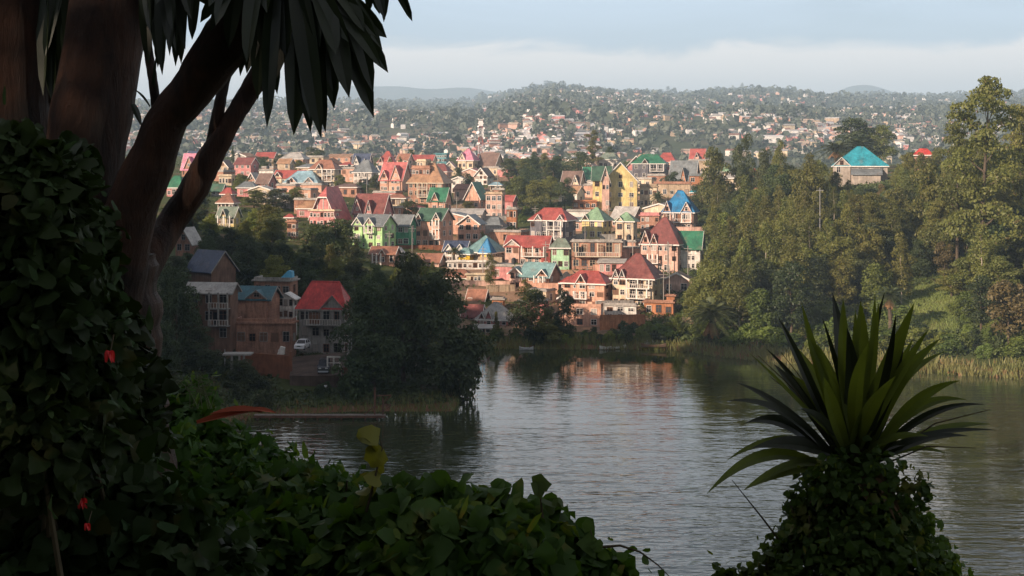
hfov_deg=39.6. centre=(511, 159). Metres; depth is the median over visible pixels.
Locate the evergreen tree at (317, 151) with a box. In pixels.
[305,147,324,154]
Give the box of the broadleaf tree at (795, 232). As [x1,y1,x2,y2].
[787,224,806,245]
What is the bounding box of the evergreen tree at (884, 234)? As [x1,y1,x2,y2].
[852,222,900,272]
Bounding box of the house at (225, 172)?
[214,170,235,180]
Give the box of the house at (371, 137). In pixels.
[369,135,378,139]
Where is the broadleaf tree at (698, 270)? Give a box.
[693,266,702,282]
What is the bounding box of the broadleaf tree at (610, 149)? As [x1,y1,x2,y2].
[605,146,615,152]
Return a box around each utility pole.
[408,228,415,251]
[659,271,667,299]
[665,241,671,273]
[666,242,670,272]
[668,268,672,293]
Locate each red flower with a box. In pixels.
[78,490,86,508]
[84,511,91,530]
[104,334,114,362]
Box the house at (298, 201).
[293,197,316,213]
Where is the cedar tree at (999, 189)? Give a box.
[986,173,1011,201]
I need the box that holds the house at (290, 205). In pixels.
[268,193,293,208]
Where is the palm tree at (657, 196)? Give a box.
[647,191,666,205]
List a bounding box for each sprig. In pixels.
[355,425,387,511]
[531,474,563,518]
[576,519,610,560]
[602,544,668,575]
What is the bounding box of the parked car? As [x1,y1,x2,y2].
[294,339,310,349]
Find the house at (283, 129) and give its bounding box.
[276,128,286,132]
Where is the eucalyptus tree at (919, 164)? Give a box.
[907,152,928,193]
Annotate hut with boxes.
[283,214,296,219]
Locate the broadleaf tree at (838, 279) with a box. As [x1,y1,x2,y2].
[824,257,860,304]
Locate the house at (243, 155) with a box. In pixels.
[230,153,257,162]
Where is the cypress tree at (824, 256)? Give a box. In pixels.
[819,253,833,300]
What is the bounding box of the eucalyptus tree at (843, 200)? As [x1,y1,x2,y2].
[832,190,851,225]
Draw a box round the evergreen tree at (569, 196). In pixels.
[553,177,575,209]
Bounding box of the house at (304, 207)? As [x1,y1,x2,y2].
[295,201,314,217]
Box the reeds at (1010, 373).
[469,332,1023,379]
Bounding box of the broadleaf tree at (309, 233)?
[298,223,329,258]
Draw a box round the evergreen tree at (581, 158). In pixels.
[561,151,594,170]
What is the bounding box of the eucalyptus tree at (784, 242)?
[779,239,789,268]
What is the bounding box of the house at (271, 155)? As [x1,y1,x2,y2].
[255,152,277,167]
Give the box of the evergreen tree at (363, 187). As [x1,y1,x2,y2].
[356,182,369,193]
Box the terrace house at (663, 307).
[642,294,676,315]
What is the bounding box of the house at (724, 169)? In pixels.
[716,164,729,176]
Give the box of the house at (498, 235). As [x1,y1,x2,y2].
[489,228,529,243]
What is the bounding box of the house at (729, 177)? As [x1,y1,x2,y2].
[725,173,739,190]
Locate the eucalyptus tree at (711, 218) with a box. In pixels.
[702,204,720,243]
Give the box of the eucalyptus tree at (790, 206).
[784,198,797,224]
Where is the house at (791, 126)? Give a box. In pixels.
[782,124,794,128]
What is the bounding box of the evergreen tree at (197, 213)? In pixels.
[186,208,205,230]
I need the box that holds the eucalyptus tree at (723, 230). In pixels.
[713,223,733,261]
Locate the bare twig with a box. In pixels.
[732,480,788,552]
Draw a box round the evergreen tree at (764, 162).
[753,147,772,187]
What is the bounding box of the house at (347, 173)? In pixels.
[341,167,355,181]
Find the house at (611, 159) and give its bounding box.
[599,153,620,168]
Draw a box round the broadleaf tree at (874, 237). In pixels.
[853,227,890,279]
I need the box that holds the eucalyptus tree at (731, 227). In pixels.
[726,216,737,256]
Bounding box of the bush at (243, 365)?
[219,359,257,387]
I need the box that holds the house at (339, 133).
[332,131,344,136]
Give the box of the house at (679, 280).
[664,270,692,293]
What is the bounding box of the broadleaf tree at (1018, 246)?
[1002,234,1023,278]
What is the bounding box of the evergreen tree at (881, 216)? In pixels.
[876,197,903,234]
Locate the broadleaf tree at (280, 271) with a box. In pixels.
[259,255,290,276]
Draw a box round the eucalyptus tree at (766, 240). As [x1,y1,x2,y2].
[752,220,780,277]
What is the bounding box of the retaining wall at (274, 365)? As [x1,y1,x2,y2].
[241,352,291,379]
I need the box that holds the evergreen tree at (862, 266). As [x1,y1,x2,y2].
[844,258,878,302]
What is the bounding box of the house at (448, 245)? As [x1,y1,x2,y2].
[442,240,470,259]
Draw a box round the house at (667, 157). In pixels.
[660,153,675,164]
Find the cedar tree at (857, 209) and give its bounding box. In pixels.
[843,194,866,245]
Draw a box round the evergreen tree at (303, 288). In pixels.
[299,285,308,296]
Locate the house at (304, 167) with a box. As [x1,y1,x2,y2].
[296,164,312,170]
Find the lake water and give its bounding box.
[205,348,1023,575]
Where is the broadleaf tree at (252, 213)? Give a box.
[246,208,259,225]
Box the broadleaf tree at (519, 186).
[505,175,529,207]
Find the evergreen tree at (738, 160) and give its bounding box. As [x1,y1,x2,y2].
[731,133,756,203]
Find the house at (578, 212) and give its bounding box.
[566,209,591,216]
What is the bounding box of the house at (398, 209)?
[392,206,403,215]
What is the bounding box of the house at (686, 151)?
[681,149,689,154]
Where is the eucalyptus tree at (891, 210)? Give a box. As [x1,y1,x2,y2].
[881,198,907,266]
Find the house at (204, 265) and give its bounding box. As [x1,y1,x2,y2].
[183,249,239,281]
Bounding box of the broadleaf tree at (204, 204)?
[200,194,210,216]
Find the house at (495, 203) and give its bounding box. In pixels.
[484,191,505,215]
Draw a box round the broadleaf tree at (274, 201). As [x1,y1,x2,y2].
[263,188,290,208]
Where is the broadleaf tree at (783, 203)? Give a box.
[777,196,797,220]
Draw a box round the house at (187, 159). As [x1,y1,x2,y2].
[180,153,195,176]
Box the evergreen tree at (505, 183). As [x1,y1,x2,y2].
[499,181,513,192]
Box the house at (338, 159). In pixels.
[328,154,352,164]
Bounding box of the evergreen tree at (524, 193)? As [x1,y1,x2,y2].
[519,182,536,206]
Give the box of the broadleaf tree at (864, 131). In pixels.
[832,117,880,155]
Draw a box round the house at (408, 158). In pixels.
[395,153,413,171]
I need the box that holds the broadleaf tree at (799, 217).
[785,206,821,243]
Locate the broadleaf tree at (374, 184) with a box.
[368,174,379,189]
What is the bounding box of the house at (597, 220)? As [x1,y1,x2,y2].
[579,207,613,238]
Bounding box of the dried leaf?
[196,406,275,423]
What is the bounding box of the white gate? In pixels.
[327,356,340,366]
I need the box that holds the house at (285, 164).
[276,159,295,169]
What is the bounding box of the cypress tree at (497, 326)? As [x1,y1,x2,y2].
[492,311,499,331]
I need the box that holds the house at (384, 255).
[368,246,401,266]
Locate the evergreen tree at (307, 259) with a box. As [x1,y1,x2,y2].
[290,251,319,294]
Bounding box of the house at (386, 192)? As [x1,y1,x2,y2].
[372,190,401,194]
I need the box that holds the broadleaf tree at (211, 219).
[198,214,220,233]
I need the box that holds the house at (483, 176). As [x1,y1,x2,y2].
[473,168,494,184]
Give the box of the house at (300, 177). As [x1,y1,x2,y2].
[282,171,322,186]
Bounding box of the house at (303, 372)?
[290,352,347,386]
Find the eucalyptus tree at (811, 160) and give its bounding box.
[796,153,820,203]
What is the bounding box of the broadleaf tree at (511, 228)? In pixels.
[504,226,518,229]
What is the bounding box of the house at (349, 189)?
[337,183,363,196]
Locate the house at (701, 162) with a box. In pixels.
[688,159,710,170]
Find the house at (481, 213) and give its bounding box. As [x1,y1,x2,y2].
[451,208,487,219]
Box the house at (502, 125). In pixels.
[498,123,507,129]
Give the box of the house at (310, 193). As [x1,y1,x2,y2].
[300,188,318,197]
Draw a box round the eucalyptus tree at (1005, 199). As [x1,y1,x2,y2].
[992,188,1014,205]
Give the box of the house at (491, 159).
[477,153,504,168]
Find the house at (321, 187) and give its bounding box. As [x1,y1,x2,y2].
[300,183,328,195]
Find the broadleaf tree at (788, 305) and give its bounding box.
[767,260,817,332]
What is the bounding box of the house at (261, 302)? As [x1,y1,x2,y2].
[238,285,283,318]
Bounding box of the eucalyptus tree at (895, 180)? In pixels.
[890,164,901,185]
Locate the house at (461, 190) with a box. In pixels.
[453,184,469,200]
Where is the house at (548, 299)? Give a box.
[518,298,550,318]
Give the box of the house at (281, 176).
[274,170,306,183]
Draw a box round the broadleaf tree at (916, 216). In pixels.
[903,163,952,243]
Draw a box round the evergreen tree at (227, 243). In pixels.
[215,227,249,254]
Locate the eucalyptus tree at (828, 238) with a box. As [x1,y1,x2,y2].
[813,217,839,261]
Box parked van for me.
[317,358,329,372]
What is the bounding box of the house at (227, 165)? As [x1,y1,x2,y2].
[219,160,233,169]
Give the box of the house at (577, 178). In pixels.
[560,171,585,187]
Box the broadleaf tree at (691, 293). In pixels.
[682,283,706,323]
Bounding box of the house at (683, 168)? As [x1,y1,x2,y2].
[669,160,699,181]
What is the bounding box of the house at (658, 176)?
[646,174,666,180]
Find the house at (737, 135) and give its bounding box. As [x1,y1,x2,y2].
[729,133,739,139]
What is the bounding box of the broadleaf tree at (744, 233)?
[732,228,762,264]
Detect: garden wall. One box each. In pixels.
[395,245,442,250]
[463,280,509,285]
[478,257,501,262]
[485,225,502,232]
[486,216,505,220]
[486,284,514,291]
[519,283,557,293]
[576,234,584,238]
[593,265,598,270]
[595,300,633,311]
[600,234,615,238]
[600,314,644,329]
[676,227,702,230]
[679,317,709,324]
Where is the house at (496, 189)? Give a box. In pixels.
[491,188,511,193]
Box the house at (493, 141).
[489,140,499,142]
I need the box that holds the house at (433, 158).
[412,155,437,164]
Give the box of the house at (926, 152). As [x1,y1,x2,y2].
[913,148,931,169]
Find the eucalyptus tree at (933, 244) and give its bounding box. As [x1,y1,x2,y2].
[917,201,952,264]
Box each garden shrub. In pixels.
[0,427,268,575]
[166,370,315,520]
[214,450,368,575]
[300,470,639,575]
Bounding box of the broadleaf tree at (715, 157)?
[697,146,732,207]
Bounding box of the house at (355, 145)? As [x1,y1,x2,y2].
[351,143,357,148]
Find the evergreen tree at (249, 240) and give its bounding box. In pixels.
[230,235,262,260]
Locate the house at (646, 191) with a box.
[638,184,658,206]
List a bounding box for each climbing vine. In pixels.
[0,86,183,575]
[122,296,183,453]
[707,511,816,575]
[757,435,957,575]
[902,512,973,575]
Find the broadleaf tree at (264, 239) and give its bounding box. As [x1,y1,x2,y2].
[258,228,272,243]
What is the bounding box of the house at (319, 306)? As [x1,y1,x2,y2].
[294,281,354,354]
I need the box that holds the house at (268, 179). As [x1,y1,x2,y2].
[255,173,277,187]
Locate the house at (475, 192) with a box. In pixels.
[463,182,485,208]
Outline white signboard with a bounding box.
[277,346,284,354]
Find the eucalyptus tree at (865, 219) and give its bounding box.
[858,204,873,240]
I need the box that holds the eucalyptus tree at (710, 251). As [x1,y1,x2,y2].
[694,243,724,291]
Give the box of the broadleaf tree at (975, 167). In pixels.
[962,159,982,185]
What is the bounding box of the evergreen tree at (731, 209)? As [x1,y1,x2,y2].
[725,204,742,229]
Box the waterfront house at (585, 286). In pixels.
[558,270,611,303]
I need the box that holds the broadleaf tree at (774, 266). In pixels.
[748,259,780,295]
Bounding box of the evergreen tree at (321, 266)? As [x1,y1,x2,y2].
[317,264,330,279]
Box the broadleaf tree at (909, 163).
[899,152,915,175]
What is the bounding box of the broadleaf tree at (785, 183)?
[764,173,795,214]
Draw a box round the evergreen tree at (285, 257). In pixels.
[268,252,298,280]
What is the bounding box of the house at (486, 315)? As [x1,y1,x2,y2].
[474,302,515,325]
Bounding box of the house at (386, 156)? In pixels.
[376,151,396,166]
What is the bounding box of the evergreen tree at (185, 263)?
[175,255,187,280]
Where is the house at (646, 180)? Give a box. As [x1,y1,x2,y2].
[636,177,656,193]
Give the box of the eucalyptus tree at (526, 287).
[514,279,531,306]
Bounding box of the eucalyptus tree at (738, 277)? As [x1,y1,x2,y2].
[721,253,753,325]
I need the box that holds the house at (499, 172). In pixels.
[496,168,518,177]
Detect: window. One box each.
[177,244,181,250]
[185,244,189,250]
[205,290,211,302]
[205,311,211,320]
[219,311,225,319]
[219,328,226,337]
[220,295,225,303]
[237,332,244,340]
[249,333,255,340]
[260,332,267,341]
[271,332,278,341]
[283,286,288,292]
[283,299,287,305]
[283,310,287,316]
[283,331,289,341]
[300,311,308,319]
[301,326,306,335]
[312,327,318,335]
[313,344,318,351]
[323,311,329,320]
[323,329,328,335]
[323,344,328,352]
[333,343,341,352]
[334,311,338,320]
[506,247,511,252]
[564,249,568,254]
[573,243,578,251]
[573,260,578,265]
[576,308,582,314]
[577,319,582,324]
[581,244,586,251]
[581,260,586,265]
[589,260,594,265]
[589,292,594,296]
[590,231,594,236]
[590,243,594,251]
[591,309,596,314]
[591,319,596,324]
[597,292,602,296]
[598,244,603,251]
[606,242,611,251]
[606,264,609,271]
[613,288,618,294]
[615,244,618,252]
[620,289,624,294]
[638,280,643,285]
[638,289,643,295]
[638,299,643,305]
[646,305,650,312]
[647,290,651,295]
[651,245,656,250]
[656,304,661,312]
[665,307,670,312]
[666,284,671,289]
[671,246,676,250]
[681,283,686,289]
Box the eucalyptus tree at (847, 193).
[845,190,852,202]
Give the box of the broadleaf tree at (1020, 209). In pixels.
[996,204,1023,259]
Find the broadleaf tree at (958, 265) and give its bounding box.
[946,254,978,290]
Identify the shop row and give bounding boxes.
[236,316,298,358]
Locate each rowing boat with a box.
[519,346,532,349]
[599,344,625,349]
[641,343,665,347]
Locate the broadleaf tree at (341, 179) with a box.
[333,174,345,185]
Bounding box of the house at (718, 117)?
[711,115,721,119]
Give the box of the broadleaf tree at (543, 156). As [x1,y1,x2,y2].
[539,152,549,167]
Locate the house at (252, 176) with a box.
[246,172,257,182]
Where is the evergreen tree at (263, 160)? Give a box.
[257,156,273,168]
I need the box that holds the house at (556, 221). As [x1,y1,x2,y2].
[527,208,577,243]
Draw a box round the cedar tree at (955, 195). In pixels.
[919,121,981,268]
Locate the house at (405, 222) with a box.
[393,214,418,244]
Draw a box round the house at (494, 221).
[486,217,508,228]
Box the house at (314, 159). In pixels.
[306,155,328,163]
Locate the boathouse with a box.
[473,324,494,333]
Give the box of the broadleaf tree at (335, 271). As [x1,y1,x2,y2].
[321,256,347,283]
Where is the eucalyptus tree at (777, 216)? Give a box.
[771,214,787,275]
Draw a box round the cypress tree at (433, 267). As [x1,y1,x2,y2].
[430,262,436,271]
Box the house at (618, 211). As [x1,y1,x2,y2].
[610,206,641,227]
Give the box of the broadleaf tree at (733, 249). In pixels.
[714,238,750,270]
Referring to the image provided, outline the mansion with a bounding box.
[406,159,453,203]
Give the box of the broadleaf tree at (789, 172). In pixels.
[785,169,796,192]
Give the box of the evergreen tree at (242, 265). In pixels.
[230,240,269,285]
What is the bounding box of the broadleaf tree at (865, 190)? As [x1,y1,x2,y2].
[857,187,877,198]
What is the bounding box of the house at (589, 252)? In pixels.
[570,238,624,269]
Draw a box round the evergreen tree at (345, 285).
[339,280,355,293]
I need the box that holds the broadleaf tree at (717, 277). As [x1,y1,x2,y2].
[690,259,738,324]
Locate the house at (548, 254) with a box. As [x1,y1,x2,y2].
[539,247,550,262]
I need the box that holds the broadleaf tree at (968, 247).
[963,223,979,256]
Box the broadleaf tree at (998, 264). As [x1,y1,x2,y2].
[972,255,1023,304]
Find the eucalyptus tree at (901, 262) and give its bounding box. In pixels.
[886,231,917,304]
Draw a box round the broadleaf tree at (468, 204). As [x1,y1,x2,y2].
[462,201,474,207]
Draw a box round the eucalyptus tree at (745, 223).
[736,197,759,237]
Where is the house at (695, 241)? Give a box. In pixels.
[678,231,705,270]
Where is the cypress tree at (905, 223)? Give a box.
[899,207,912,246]
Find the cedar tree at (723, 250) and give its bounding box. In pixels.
[702,239,729,287]
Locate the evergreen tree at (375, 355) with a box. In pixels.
[326,280,411,389]
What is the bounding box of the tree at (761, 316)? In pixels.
[743,288,778,330]
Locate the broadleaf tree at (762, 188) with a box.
[751,186,773,214]
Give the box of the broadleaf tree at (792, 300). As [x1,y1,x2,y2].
[776,287,805,323]
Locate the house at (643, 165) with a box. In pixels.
[631,154,668,176]
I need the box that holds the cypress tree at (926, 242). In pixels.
[918,201,937,265]
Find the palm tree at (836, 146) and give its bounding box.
[812,141,854,162]
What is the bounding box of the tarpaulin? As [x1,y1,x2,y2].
[281,270,293,277]
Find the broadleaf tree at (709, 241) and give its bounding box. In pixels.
[708,223,729,248]
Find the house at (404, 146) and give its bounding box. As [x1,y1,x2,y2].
[402,144,414,148]
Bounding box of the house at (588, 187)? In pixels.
[583,183,592,197]
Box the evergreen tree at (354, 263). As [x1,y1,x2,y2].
[339,245,368,279]
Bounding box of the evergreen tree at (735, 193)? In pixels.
[729,190,749,200]
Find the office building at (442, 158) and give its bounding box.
[435,153,448,163]
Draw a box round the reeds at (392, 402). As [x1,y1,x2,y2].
[213,390,461,423]
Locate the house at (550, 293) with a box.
[532,287,556,303]
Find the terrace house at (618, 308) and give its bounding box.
[603,302,637,314]
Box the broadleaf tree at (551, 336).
[532,308,562,344]
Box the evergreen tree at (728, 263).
[720,259,745,316]
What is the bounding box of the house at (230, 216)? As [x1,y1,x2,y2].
[215,206,242,226]
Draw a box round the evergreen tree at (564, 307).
[549,288,577,333]
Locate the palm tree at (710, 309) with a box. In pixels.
[678,296,741,346]
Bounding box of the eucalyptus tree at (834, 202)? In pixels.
[827,186,839,217]
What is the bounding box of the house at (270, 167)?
[260,166,276,168]
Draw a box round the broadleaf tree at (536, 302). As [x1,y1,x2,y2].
[506,287,557,336]
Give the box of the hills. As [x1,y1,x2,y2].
[126,85,1009,167]
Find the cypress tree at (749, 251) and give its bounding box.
[745,243,752,287]
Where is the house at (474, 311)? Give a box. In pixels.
[460,304,485,320]
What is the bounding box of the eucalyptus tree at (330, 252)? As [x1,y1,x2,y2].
[322,244,340,277]
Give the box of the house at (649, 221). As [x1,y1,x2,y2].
[639,212,662,236]
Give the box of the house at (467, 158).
[456,149,479,168]
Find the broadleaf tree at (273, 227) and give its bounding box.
[255,212,286,243]
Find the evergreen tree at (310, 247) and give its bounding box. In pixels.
[294,243,323,271]
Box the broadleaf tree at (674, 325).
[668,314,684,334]
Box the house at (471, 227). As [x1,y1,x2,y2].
[455,214,487,240]
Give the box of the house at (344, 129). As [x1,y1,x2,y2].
[337,128,349,133]
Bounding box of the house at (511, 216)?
[505,207,518,228]
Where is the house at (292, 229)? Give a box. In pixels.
[285,219,299,238]
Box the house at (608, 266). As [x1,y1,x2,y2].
[596,258,626,274]
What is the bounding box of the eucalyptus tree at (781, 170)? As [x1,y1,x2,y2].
[773,166,787,187]
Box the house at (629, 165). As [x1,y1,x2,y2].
[626,156,637,172]
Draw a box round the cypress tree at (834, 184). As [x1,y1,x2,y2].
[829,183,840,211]
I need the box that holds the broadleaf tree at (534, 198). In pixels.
[522,179,550,209]
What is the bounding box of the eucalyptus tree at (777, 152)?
[769,140,789,176]
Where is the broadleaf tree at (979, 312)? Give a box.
[960,274,998,330]
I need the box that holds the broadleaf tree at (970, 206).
[940,197,979,256]
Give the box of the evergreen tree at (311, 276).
[298,270,319,292]
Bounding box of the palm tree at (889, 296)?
[866,286,913,328]
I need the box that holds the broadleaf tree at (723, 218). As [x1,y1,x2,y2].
[717,211,738,236]
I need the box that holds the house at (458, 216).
[452,212,469,233]
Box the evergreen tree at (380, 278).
[360,263,392,297]
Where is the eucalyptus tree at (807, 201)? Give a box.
[797,190,816,218]
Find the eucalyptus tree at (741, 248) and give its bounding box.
[728,237,755,321]
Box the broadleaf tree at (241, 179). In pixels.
[232,173,250,191]
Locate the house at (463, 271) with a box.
[446,269,470,280]
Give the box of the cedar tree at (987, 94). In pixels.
[939,75,1023,253]
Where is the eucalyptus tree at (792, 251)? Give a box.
[775,233,812,295]
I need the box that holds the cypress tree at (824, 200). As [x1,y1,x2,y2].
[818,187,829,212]
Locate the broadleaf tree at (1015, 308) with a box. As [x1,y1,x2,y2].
[983,279,1023,342]
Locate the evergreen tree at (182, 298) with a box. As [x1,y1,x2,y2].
[157,265,203,354]
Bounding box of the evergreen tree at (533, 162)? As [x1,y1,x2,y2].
[517,156,542,183]
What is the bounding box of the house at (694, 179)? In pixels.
[688,173,702,189]
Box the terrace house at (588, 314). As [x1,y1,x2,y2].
[559,303,602,326]
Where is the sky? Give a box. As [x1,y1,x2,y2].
[136,0,1023,99]
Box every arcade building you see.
[446,259,494,268]
[465,273,486,280]
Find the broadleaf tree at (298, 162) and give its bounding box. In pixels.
[295,160,305,169]
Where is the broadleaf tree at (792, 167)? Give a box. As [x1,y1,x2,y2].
[784,165,795,170]
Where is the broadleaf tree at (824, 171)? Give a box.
[816,160,831,198]
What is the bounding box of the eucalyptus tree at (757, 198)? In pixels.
[744,189,764,221]
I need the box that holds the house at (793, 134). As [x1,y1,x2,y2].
[787,133,798,136]
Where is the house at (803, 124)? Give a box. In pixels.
[801,121,806,127]
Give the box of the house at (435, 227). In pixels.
[415,207,455,244]
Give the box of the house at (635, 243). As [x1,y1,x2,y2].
[614,239,640,245]
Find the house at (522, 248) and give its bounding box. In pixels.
[503,235,553,262]
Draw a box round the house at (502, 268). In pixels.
[492,262,522,279]
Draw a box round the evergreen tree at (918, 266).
[905,239,934,277]
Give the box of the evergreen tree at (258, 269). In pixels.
[250,265,268,285]
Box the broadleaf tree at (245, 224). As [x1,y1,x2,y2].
[238,219,255,239]
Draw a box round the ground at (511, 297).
[125,156,1023,422]
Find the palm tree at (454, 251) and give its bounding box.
[448,247,459,259]
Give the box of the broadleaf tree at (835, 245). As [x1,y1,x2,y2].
[819,235,861,294]
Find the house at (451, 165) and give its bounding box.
[446,161,456,175]
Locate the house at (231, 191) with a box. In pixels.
[219,187,237,196]
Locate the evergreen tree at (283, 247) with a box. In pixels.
[271,239,294,262]
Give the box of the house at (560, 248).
[549,238,571,269]
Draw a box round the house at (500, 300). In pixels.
[490,296,506,306]
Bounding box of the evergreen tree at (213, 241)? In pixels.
[195,236,217,250]
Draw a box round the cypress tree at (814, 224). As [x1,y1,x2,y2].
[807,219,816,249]
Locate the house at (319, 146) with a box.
[314,144,325,149]
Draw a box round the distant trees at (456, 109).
[125,81,1023,167]
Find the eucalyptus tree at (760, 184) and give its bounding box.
[754,178,764,195]
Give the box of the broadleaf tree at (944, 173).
[940,158,954,187]
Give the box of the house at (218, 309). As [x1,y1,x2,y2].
[184,282,241,358]
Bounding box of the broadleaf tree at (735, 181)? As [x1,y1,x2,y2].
[726,166,746,200]
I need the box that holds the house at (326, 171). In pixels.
[308,160,342,186]
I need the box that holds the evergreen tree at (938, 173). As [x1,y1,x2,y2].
[930,166,942,179]
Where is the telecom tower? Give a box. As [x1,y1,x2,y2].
[476,118,484,157]
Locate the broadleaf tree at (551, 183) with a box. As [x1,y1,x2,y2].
[542,176,561,202]
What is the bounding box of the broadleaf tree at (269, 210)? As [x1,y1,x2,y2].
[252,204,287,245]
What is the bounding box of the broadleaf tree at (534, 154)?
[530,151,539,158]
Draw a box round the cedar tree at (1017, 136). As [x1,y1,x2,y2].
[987,104,1023,217]
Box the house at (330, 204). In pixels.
[308,186,351,225]
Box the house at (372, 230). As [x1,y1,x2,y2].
[351,214,398,248]
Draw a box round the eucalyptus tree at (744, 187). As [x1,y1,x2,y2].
[731,175,752,230]
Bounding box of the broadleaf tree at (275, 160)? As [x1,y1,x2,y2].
[272,155,283,165]
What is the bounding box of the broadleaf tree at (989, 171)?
[978,168,1014,198]
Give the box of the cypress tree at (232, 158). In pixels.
[230,146,234,163]
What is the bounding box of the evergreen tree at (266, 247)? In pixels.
[255,241,282,269]
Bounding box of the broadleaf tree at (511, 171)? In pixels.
[500,159,518,180]
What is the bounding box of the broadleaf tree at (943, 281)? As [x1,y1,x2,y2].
[934,268,966,296]
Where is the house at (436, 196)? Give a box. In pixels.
[426,187,452,209]
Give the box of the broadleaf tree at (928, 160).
[921,156,937,176]
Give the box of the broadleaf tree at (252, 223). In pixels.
[244,217,257,233]
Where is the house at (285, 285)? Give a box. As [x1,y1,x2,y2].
[251,275,299,313]
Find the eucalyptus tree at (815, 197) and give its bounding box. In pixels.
[809,191,830,231]
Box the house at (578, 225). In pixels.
[576,217,581,230]
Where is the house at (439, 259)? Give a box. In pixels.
[416,253,446,266]
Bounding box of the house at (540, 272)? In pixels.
[517,261,562,287]
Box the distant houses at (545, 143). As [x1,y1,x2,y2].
[126,88,1023,159]
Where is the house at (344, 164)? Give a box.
[339,162,353,166]
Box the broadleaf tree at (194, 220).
[188,207,202,226]
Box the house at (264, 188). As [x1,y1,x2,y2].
[248,185,274,203]
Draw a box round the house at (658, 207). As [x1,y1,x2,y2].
[642,202,665,216]
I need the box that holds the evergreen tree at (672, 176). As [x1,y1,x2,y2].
[659,171,684,191]
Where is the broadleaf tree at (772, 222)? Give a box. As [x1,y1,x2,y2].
[751,217,794,267]
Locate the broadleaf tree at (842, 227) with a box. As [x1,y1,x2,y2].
[830,218,867,270]
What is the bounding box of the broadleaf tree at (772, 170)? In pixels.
[763,164,788,203]
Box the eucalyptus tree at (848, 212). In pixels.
[834,204,859,238]
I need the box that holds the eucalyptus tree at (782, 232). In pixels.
[767,211,793,266]
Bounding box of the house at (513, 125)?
[508,122,519,128]
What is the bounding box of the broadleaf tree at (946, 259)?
[933,241,955,275]
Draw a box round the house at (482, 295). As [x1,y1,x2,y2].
[465,289,490,301]
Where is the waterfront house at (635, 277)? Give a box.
[609,253,666,305]
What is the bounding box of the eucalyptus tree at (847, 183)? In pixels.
[843,180,851,191]
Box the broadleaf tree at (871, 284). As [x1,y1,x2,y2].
[858,262,896,300]
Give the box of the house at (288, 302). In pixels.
[280,291,300,334]
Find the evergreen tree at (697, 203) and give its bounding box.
[688,184,707,214]
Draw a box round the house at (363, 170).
[352,160,379,184]
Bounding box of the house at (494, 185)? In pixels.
[488,182,502,191]
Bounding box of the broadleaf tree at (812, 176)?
[787,163,832,219]
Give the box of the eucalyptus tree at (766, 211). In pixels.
[753,193,776,231]
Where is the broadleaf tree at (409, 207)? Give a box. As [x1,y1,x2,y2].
[397,201,418,215]
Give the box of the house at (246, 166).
[233,157,259,175]
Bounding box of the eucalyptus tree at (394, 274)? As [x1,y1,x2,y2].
[389,267,400,298]
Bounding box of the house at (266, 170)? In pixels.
[258,169,277,172]
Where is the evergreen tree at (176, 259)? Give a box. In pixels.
[159,255,189,285]
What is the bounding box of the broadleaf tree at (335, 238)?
[309,217,368,273]
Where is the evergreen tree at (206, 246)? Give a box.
[190,239,213,259]
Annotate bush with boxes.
[178,252,193,262]
[201,228,220,238]
[211,366,228,382]
[219,359,257,387]
[220,356,237,368]
[244,373,271,391]
[252,391,277,409]
[313,385,328,394]
[314,381,331,391]
[329,354,373,400]
[420,266,434,276]
[439,320,488,400]
[489,329,503,342]
[492,332,504,341]
[512,332,522,340]
[518,214,527,222]
[521,206,531,213]
[531,330,544,345]
[546,202,554,207]
[558,326,573,339]
[590,327,597,332]
[596,334,603,342]
[616,327,633,338]
[619,320,634,332]
[620,332,633,343]
[631,322,639,332]
[633,327,649,338]
[640,321,652,332]
[650,323,678,337]
[651,330,668,342]
[687,321,708,336]
[688,317,708,331]
[692,304,741,324]
[716,320,727,328]
[719,329,744,345]
[738,323,758,341]
[740,319,761,331]
[754,326,802,346]
[766,319,804,332]
[788,312,817,327]
[793,323,805,335]
[804,340,808,348]
[807,303,832,323]
[810,324,819,333]
[813,304,831,320]
[813,317,849,332]
[815,328,833,344]
[821,324,833,334]
[828,304,857,318]
[846,312,857,326]
[848,296,879,314]
[851,325,895,350]
[867,299,910,319]
[878,335,889,352]
[904,328,944,351]
[909,322,928,329]
[919,340,938,353]
[930,333,966,355]
[932,331,949,346]
[945,298,965,309]
[951,303,975,316]
[951,333,973,351]
[956,291,973,302]
[959,314,971,323]
[961,324,974,333]
[962,330,978,340]
[973,303,1007,322]
[974,343,993,359]
[978,327,1005,342]
[982,319,1023,334]
[991,340,1023,362]
[994,332,1005,344]
[1002,323,1022,339]
[1008,336,1023,348]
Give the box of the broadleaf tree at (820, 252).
[810,231,827,254]
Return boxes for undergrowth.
[125,156,709,338]
[157,279,472,409]
[639,177,1023,357]
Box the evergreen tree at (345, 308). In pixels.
[341,276,382,354]
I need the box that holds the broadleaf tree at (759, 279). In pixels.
[741,258,777,312]
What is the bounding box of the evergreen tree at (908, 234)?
[891,226,916,261]
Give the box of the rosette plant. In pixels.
[708,293,991,575]
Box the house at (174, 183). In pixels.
[167,176,182,196]
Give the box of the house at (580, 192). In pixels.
[559,186,586,200]
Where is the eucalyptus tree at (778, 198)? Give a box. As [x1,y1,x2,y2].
[772,184,786,214]
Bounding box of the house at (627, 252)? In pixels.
[623,246,640,259]
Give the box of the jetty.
[254,388,390,419]
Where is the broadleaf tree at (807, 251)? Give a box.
[780,243,827,294]
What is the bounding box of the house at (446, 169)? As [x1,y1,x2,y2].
[437,164,453,177]
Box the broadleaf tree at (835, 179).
[827,171,845,198]
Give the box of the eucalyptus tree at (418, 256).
[393,253,439,371]
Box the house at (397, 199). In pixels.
[390,194,409,205]
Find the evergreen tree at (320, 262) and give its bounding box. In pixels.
[315,258,329,273]
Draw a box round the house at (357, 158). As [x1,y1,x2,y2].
[351,153,373,166]
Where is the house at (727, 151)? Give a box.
[725,149,734,155]

